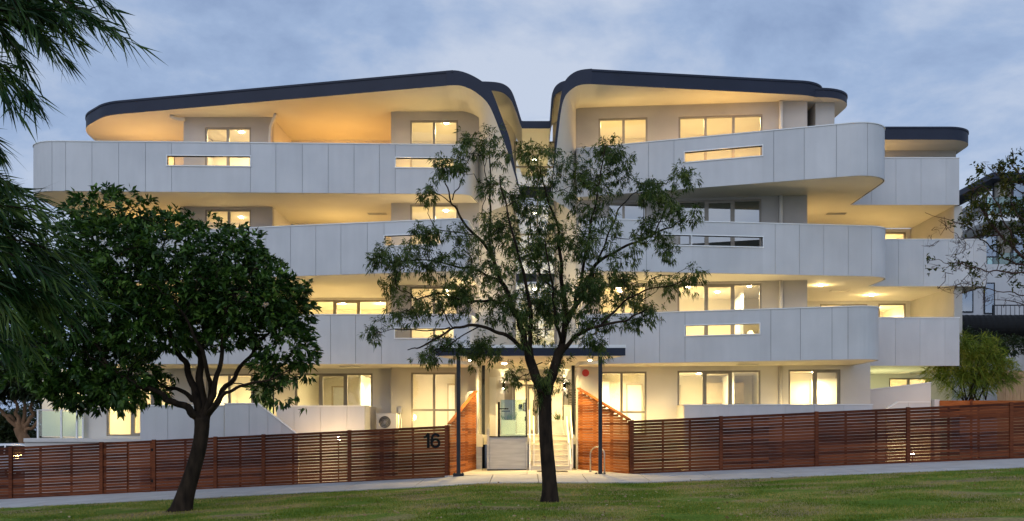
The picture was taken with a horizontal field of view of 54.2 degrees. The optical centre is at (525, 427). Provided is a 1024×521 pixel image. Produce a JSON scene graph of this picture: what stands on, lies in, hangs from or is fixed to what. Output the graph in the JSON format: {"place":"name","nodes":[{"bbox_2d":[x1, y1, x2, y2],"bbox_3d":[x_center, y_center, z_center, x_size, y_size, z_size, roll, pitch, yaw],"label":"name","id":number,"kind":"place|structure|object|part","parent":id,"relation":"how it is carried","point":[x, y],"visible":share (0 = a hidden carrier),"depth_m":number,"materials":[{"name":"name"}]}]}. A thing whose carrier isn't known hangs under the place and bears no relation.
{"place":"outdoors","nodes":[
{"label":"outdoors","id":0,"kind":"place"},
{"bbox_2d":[0,467,1023,520],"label":"lawn","id":1,"kind":"structure","parent":0,"point":[674,515],"depth_m":23.61,"materials":[{"name":"green plant"}]},
{"bbox_2d":[0,0,166,387],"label":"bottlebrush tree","id":2,"kind":"object","parent":1,"relation":"on","point":[18,15],"visible":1,"depth_m":7.12,"materials":[{"name":"green plant"}]},
{"bbox_2d":[0,181,322,511],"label":"street tree","id":3,"kind":"object","parent":1,"relation":"on","point":[213,304],"visible":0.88,"depth_m":24.26,"materials":[{"name":"green plant"}]},
{"bbox_2d":[4,470,1023,520],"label":"fallen leaves","id":4,"kind":"object","parent":1,"relation":"on","point":[662,515],"visible":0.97,"depth_m":23.19,"materials":[{"name":"brown plant"}]},
{"bbox_2d":[358,122,710,502],"bbox_3d":[0.173,-2.663,23.212,8.192,9.105,3.199,0,0,0],"label":"street tree","id":5,"kind":"object","parent":1,"relation":"on","point":[587,286],"visible":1,"depth_m":23.03,"materials":[{"name":"green plant"}]},
{"bbox_2d":[925,146,1023,308],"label":"street tree","id":6,"kind":"object","parent":1,"relation":"on","point":[1015,208],"visible":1,"depth_m":26.95,"materials":[{"name":"green plant"}]},
{"bbox_2d":[0,458,1023,507],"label":"footpath","id":7,"kind":"structure","parent":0,"point":[583,478],"depth_m":30.40,"materials":[{"name":"concrete"}]},
{"bbox_2d":[0,435,1023,497],"bbox_3d":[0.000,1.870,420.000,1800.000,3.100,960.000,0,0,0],"label":"ground","id":8,"kind":"structure","parent":0,"point":[528,467],"depth_m":38.08,"materials":[{"name":"grey concrete"}]},
{"bbox_2d":[0,405,35,442],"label":"dark hedge","id":9,"kind":"object","parent":8,"relation":"on","point":[7,434],"visible":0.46,"depth_m":51.69,"materials":[{"name":"green plant"}]},
{"bbox_2d":[0,340,67,442],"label":"lamp lit tree","id":10,"kind":"object","parent":8,"relation":"on","point":[22,428],"visible":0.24,"depth_m":45.81,"materials":[{"name":"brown plant"}]},
{"bbox_2d":[14,401,59,437],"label":"dark hedge","id":11,"kind":"object","parent":8,"relation":"on","point":[33,420],"visible":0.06,"depth_m":54.28,"materials":[{"name":"green plant"}]},
{"bbox_2d":[23,437,139,493],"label":"terrace","id":12,"kind":"structure","parent":8,"relation":"on","point":[50,441],"depth_m":36.08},
{"bbox_2d":[37,410,83,437],"bbox_3d":[-17.177,-0.155,38.680,1.734,1.050,3.640,0,0,0],"label":"glass balustrade","id":13,"kind":"object","parent":12,"relation":"on","point":[61,423],"visible":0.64,"depth_m":36.87,"materials":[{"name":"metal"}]},
{"bbox_2d":[42,369,81,436],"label":"window","id":14,"kind":"structure","parent":12,"relation":"on","point":[50,423],"depth_m":40.50,"materials":[{"name":"glass"}]},
{"bbox_2d":[140,405,223,490],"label":"garden wall","id":15,"kind":"structure","parent":8,"relation":"on","point":[157,422],"depth_m":33.50,"materials":[{"name":"white paint"}]},
{"bbox_2d":[0,425,447,498],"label":"timber slat fence","id":16,"kind":"object","parent":8,"relation":"on","point":[158,474],"visible":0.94,"depth_m":32.29,"materials":[{"name":"brown wood"}]},
{"bbox_2d":[224,403,298,486],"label":"garden wall","id":17,"kind":"structure","parent":8,"relation":"on","point":[244,419],"depth_m":33.40,"materials":[{"name":"white paint"}]},
{"bbox_2d":[253,386,273,413],"bbox_3d":[-9.424,-0.585,35.905,0.754,1.870,0.050,0,0,0],"label":"privacy screen","id":18,"kind":"object","parent":8,"relation":"on","point":[272,408],"visible":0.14,"depth_m":35.90,"materials":[{"name":"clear glass"}]},
{"bbox_2d":[276,405,365,482],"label":"garden wall","id":19,"kind":"structure","parent":8,"relation":"on","point":[322,418],"depth_m":34.30,"materials":[{"name":"white paint"}]},
{"bbox_2d":[365,406,375,479],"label":"garden wall","id":20,"kind":"structure","parent":8,"relation":"on","point":[370,417],"depth_m":35.62,"materials":[{"name":"white paint"}]},
{"bbox_2d":[376,413,398,475],"bbox_3d":[-4.939,0.641,35.766,0.777,2.318,0.378,0,0,0],"label":"air conditioner","id":21,"kind":"object","parent":8,"relation":"on","point":[387,420],"visible":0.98,"depth_m":35.60,"materials":[{"name":"paint"}]},
{"bbox_2d":[33,69,986,476],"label":"apartment building","id":22,"kind":"structure","parent":8,"relation":"on","point":[807,239],"depth_m":35.34,"materials":[{"name":"white concrete"}]},
{"bbox_2d":[107,374,171,435],"bbox_3d":[-14.328,-0.850,37.153,2.459,2.300,0.120,0,0,1],"label":"window","id":23,"kind":"structure","parent":22,"relation":"in","point":[133,433],"depth_m":37.11,"materials":[{"name":"beige metal"}]},
{"bbox_2d":[205,127,250,165],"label":"window","id":24,"kind":"structure","parent":22,"relation":"in","point":[228,129],"depth_m":37.10,"materials":[{"name":"beige metal"}]},
{"bbox_2d":[205,210,250,226],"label":"window","id":25,"kind":"structure","parent":22,"relation":"in","point":[206,211],"depth_m":37.10,"materials":[{"name":"beige metal"}]},
{"bbox_2d":[206,374,251,402],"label":"window","id":26,"kind":"structure","parent":22,"relation":"in","point":[229,375],"depth_m":37.06,"materials":[{"name":"beige metal"}]},
{"bbox_2d":[295,373,371,405],"bbox_3d":[-7.109,-0.860,37.058,2.873,2.320,0.120,0,0,1],"label":"window","id":27,"kind":"structure","parent":22,"relation":"in","point":[321,375],"depth_m":37.00,"materials":[{"name":"beige metal"}]},
{"bbox_2d":[300,300,386,313],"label":"window","id":28,"kind":"structure","parent":22,"relation":"in","point":[335,302],"depth_m":40.04,"materials":[{"name":"beige metal"}]},
{"bbox_2d":[398,407,401,427],"bbox_3d":[-4.569,-0.266,36.190,0.129,0.957,0.410,0,0,0],"label":"isolator switch","id":29,"kind":"object","parent":22,"relation":"attached to","point":[400,410],"visible":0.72,"depth_m":36.28,"materials":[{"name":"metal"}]},
{"bbox_2d":[411,373,455,435],"bbox_3d":[-3.358,-0.860,36.485,1.656,2.320,0.110,0,0,0],"label":"window","id":30,"kind":"structure","parent":22,"relation":"in","point":[434,409],"depth_m":36.43,"materials":[{"name":"beige metal"}]},
{"bbox_2d":[410,120,457,166],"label":"window","id":31,"kind":"structure","parent":22,"relation":"in","point":[434,122],"depth_m":36.43,"materials":[{"name":"beige metal"}]},
{"bbox_2d":[410,205,457,239],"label":"window","id":32,"kind":"structure","parent":22,"relation":"in","point":[434,208],"depth_m":36.44,"materials":[{"name":"beige metal"}]},
{"bbox_2d":[410,287,457,337],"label":"window","id":33,"kind":"structure","parent":22,"relation":"in","point":[434,332],"depth_m":36.43,"materials":[{"name":"beige metal"}]},
{"bbox_2d":[475,434,482,468],"bbox_3d":[-1.697,0.890,36.185,0.272,1.320,0.330,0,0,0],"label":"meter box","id":34,"kind":"object","parent":22,"relation":"attached to","point":[479,441],"visible":0.75,"depth_m":36.05,"materials":[{"name":"metal"}]},
{"bbox_2d":[504,384,511,419],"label":"window","id":35,"kind":"structure","parent":22,"relation":"in","point":[507,396],"depth_m":39.38,"materials":[{"name":"clear glass"}]},
{"bbox_2d":[501,420,515,433],"bbox_3d":[-0.672,-0.028,38.400,0.580,0.544,0.480,0,0,0],"label":"planter","id":36,"kind":"object","parent":22,"relation":"on","point":[508,426],"visible":0.94,"depth_m":38.18,"materials":[{"name":"white paint"}]},
{"bbox_2d":[501,410,516,419],"bbox_3d":[-0.719,-0.507,38.315,0.828,0.456,0.758,0,0,0],"label":"strappy plant","id":37,"kind":"object","parent":36,"relation":"on","point":[508,417],"visible":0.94,"depth_m":38.38,"materials":[{"name":"green plant"}]},
{"bbox_2d":[528,386,535,433],"bbox_3d":[0.222,-0.705,39.391,0.324,1.870,0.118,0,0,0],"label":"door","id":38,"kind":"structure","parent":22,"relation":"in","point":[528,386],"depth_m":39.40,"materials":[{"name":"beige metal"}]},
{"bbox_2d":[552,420,564,433],"bbox_3d":[1.229,-0.028,38.400,0.580,0.544,0.480,0,0,0],"label":"planter","id":39,"kind":"object","parent":22,"relation":"on","point":[557,426],"visible":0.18,"depth_m":38.18,"materials":[{"name":"white paint"}]},
{"bbox_2d":[552,410,563,419],"bbox_3d":[1.263,-0.516,38.447,0.561,0.471,0.674,0,0,-37],"label":"strappy plant","id":40,"kind":"object","parent":39,"relation":"on","point":[556,416],"visible":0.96,"depth_m":38.36,"materials":[{"name":"green plant"}]},
{"bbox_2d":[582,369,588,376],"bbox_3d":[2.135,-1.974,35.882,0.257,0.257,0.190,0,0,0],"label":"alarm bell","id":41,"kind":"object","parent":22,"relation":"attached to","point":[585,372],"visible":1,"depth_m":35.85,"materials":[{"name":"red plastic"}]},
{"bbox_2d":[599,285,645,312],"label":"window","id":42,"kind":"structure","parent":22,"relation":"in","point":[607,285],"depth_m":35.87,"materials":[{"name":"beige metal"}]},
{"bbox_2d":[599,117,646,144],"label":"window","id":43,"kind":"structure","parent":22,"relation":"in","point":[623,120],"depth_m":35.87,"materials":[{"name":"beige metal"}]},
{"bbox_2d":[602,372,645,435],"bbox_3d":[3.465,-0.860,35.921,1.712,2.320,0.110,0,0,6],"label":"window","id":44,"kind":"structure","parent":22,"relation":"in","point":[621,373],"depth_m":35.87,"materials":[{"name":"beige metal"}]},
{"bbox_2d":[608,202,645,218],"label":"window","id":45,"kind":"structure","parent":22,"relation":"in","point":[623,207],"depth_m":35.87,"materials":[{"name":"beige metal"}]},
{"bbox_2d":[677,370,759,404],"bbox_3d":[6.854,-0.870,35.582,2.906,2.340,0.120,0,0,6],"label":"window","id":46,"kind":"structure","parent":22,"relation":"in","point":[704,373],"depth_m":35.55,"materials":[{"name":"beige metal"}]},
{"bbox_2d":[677,283,760,334],"bbox_3d":[6.871,-3.860,35.580,2.940,2.520,0.120,0,0,6],"label":"window","id":47,"kind":"structure","parent":22,"relation":"in","point":[732,286],"depth_m":35.53,"materials":[{"name":"beige metal"}]},
{"bbox_2d":[678,199,760,246],"bbox_3d":[6.889,-6.850,35.578,2.905,2.500,0.120,0,0,6],"label":"window","id":48,"kind":"structure","parent":22,"relation":"in","point":[706,202],"depth_m":35.53,"materials":[{"name":"beige metal"}]},
{"bbox_2d":[678,114,761,159],"bbox_3d":[6.906,-9.850,35.581,2.940,2.500,0.110,0,0,6],"label":"window","id":49,"kind":"structure","parent":22,"relation":"in","point":[733,117],"depth_m":35.54,"materials":[{"name":"beige metal"}]},
{"bbox_2d":[788,369,839,403],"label":"window","id":50,"kind":"structure","parent":22,"relation":"in","point":[814,372],"depth_m":35.21,"materials":[{"name":"beige metal"}]},
{"bbox_2d":[820,304,866,306],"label":"window","id":51,"kind":"structure","parent":22,"relation":"in","point":[820,304],"depth_m":41.14,"materials":[{"name":"beige metal"}]},
{"bbox_2d":[878,304,905,316],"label":"window","id":52,"kind":"structure","parent":22,"relation":"in","point":[904,305],"depth_m":41.13,"materials":[{"name":"beige metal"}]},
{"bbox_2d":[885,232,905,238],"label":"window","id":53,"kind":"structure","parent":22,"relation":"in","point":[904,233],"depth_m":41.14,"materials":[{"name":"beige metal"}]},
{"bbox_2d":[889,378,930,386],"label":"window","id":54,"kind":"structure","parent":22,"relation":"in","point":[908,379],"depth_m":41.14,"materials":[{"name":"beige metal"}]},
{"bbox_2d":[676,405,683,460],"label":"garden wall","id":55,"kind":"structure","parent":8,"relation":"on","point":[680,411],"depth_m":34.78,"materials":[{"name":"white paint"}]},
{"bbox_2d":[684,404,872,469],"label":"garden wall","id":56,"kind":"structure","parent":8,"relation":"on","point":[702,410],"depth_m":33.60,"materials":[{"name":"white paint"}]},
{"bbox_2d":[630,402,1023,473],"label":"timber slat fence","id":57,"kind":"object","parent":8,"relation":"on","point":[785,445],"visible":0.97,"depth_m":32.29,"materials":[{"name":"brown wood"}]},
{"bbox_2d":[870,382,931,458],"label":"garden wall","id":58,"kind":"structure","parent":8,"relation":"on","point":[883,398],"depth_m":35.41,"materials":[{"name":"white paint"}]},
{"bbox_2d":[885,401,930,460],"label":"garden wall","id":59,"kind":"structure","parent":8,"relation":"on","point":[904,404],"depth_m":33.60,"materials":[{"name":"white paint"}]},
{"bbox_2d":[931,399,939,449],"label":"gate pillar","id":60,"kind":"structure","parent":8,"relation":"on","point":[934,402],"depth_m":34.95,"materials":[{"name":"white paint"}]},
{"bbox_2d":[939,399,1023,457],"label":"timber planter","id":61,"kind":"object","parent":8,"relation":"on","point":[953,403],"visible":0.17,"depth_m":34.90,"materials":[{"name":"wood"}]},
{"bbox_2d":[915,329,1023,400],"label":"weeping shrub","id":62,"kind":"object","parent":61,"relation":"in","point":[987,380],"visible":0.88,"depth_m":35.70,"materials":[{"name":"green plant"}]},
{"bbox_2d":[947,322,1023,399],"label":"hedge tree","id":63,"kind":"object","parent":8,"relation":"on","point":[1017,339],"visible":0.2,"depth_m":39.30,"materials":[{"name":"green plant"}]},
{"bbox_2d":[952,315,1023,448],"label":"barrel roof","id":64,"kind":"structure","parent":8,"relation":"on","point":[1009,325],"depth_m":43.54,"materials":[{"name":"black metal"}]},
{"bbox_2d":[958,173,1023,314],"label":"neighbouring building","id":65,"kind":"structure","parent":8,"relation":"on","point":[972,304],"depth_m":47.00,"materials":[{"name":"beige metal"}]},
{"bbox_2d":[958,196,971,208],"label":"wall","id":66,"kind":"structure","parent":65,"relation":"in","point":[961,203],"depth_m":55.33,"materials":[{"name":"paint"}]},
{"bbox_2d":[962,291,972,312],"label":"window","id":67,"kind":"structure","parent":65,"relation":"in","point":[967,303],"depth_m":46.95,"materials":[{"name":"glass"}]},
{"bbox_2d":[976,233,993,263],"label":"window","id":68,"kind":"structure","parent":65,"relation":"in","point":[989,261],"depth_m":52.17,"materials":[{"name":"glass"}]},
{"bbox_2d":[976,183,993,213],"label":"window","id":69,"kind":"structure","parent":65,"relation":"in","point":[992,185],"depth_m":52.17,"materials":[{"name":"glass"}]},
{"bbox_2d":[984,283,994,313],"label":"window","id":70,"kind":"structure","parent":65,"relation":"in","point":[987,309],"depth_m":46.95,"materials":[{"name":"glass"}]},
{"bbox_2d":[982,235,996,257],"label":"window","id":71,"kind":"structure","parent":65,"relation":"in","point":[989,240],"depth_m":46.95,"materials":[{"name":"glass"}]},
{"bbox_2d":[1011,232,1023,262],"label":"window","id":72,"kind":"structure","parent":65,"relation":"in","point":[1019,248],"depth_m":51.44,"materials":[{"name":"glass"}]},
{"bbox_2d":[1011,181,1023,211],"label":"window","id":73,"kind":"structure","parent":65,"relation":"in","point":[1021,188],"depth_m":51.44,"materials":[{"name":"glass"}]},
{"bbox_2d":[996,371,1023,449],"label":"paling fence","id":74,"kind":"object","parent":8,"relation":"on","point":[1005,395],"visible":0.07,"depth_m":38.50,"materials":[{"name":"brown wood"}]},
{"bbox_2d":[0,0,1023,430],"label":"sky","id":75,"kind":"structure","parent":0,"point":[898,63],"materials":[{"name":"blue"}]},
{"bbox_2d":[445,468,625,476],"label":"entry pavement","id":76,"kind":"structure","parent":0,"point":[483,471],"depth_m":33.60,"materials":[{"name":"concrete"}]},
{"bbox_2d":[447,390,477,474],"bbox_3d":[-2.156,0.124,34.168,0.165,2.951,3.746,0,0,10],"label":"timber screen","id":77,"kind":"object","parent":76,"relation":"on","point":[466,420],"visible":0.78,"depth_m":34.41,"materials":[{"name":"brown wood"}]},
{"bbox_2d":[487,398,527,470],"bbox_3d":[-0.663,0.225,35.690,1.437,2.550,1.060,0,0,0],"label":"platform lift","id":78,"kind":"object","parent":76,"relation":"on","point":[507,452],"visible":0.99,"depth_m":35.33,"materials":[{"name":"metal"}]},
{"bbox_2d":[489,437,525,468],"bbox_3d":[-0.653,0.890,35.775,1.277,1.120,0.890,0,0,0],"label":"door panel","id":79,"kind":"structure","parent":78,"relation":"in","point":[504,452],"depth_m":35.33,"materials":[{"name":"metal"}]},
{"bbox_2d":[589,446,605,472],"bbox_3d":[2.382,1.052,33.350,0.118,0.895,0.935,0,0,-31],"label":"bike rack","id":80,"kind":"object","parent":76,"relation":"on","point":[604,458],"visible":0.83,"depth_m":33.36,"materials":[{"name":"metal"}]},
{"bbox_2d":[577,388,630,473],"bbox_3d":[2.626,0.074,34.122,0.165,3.052,3.868,0,0,-22],"label":"timber screen","id":81,"kind":"object","parent":76,"relation":"on","point":[611,429],"visible":0.92,"depth_m":34.02,"materials":[{"name":"brown wood"}]},
{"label":"road","id":82,"kind":"structure","parent":0,"visible":0},
{"bbox_2d":[0,443,24,470],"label":"parked car","id":83,"kind":"object","parent":82,"relation":"on","point":[2,445],"visible":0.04,"depth_m":42.74,"materials":[{"name":"white paint"}]},
{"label":"side window","id":84,"kind":"part","parent":83,"relation":"part of","materials":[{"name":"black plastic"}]}
]}

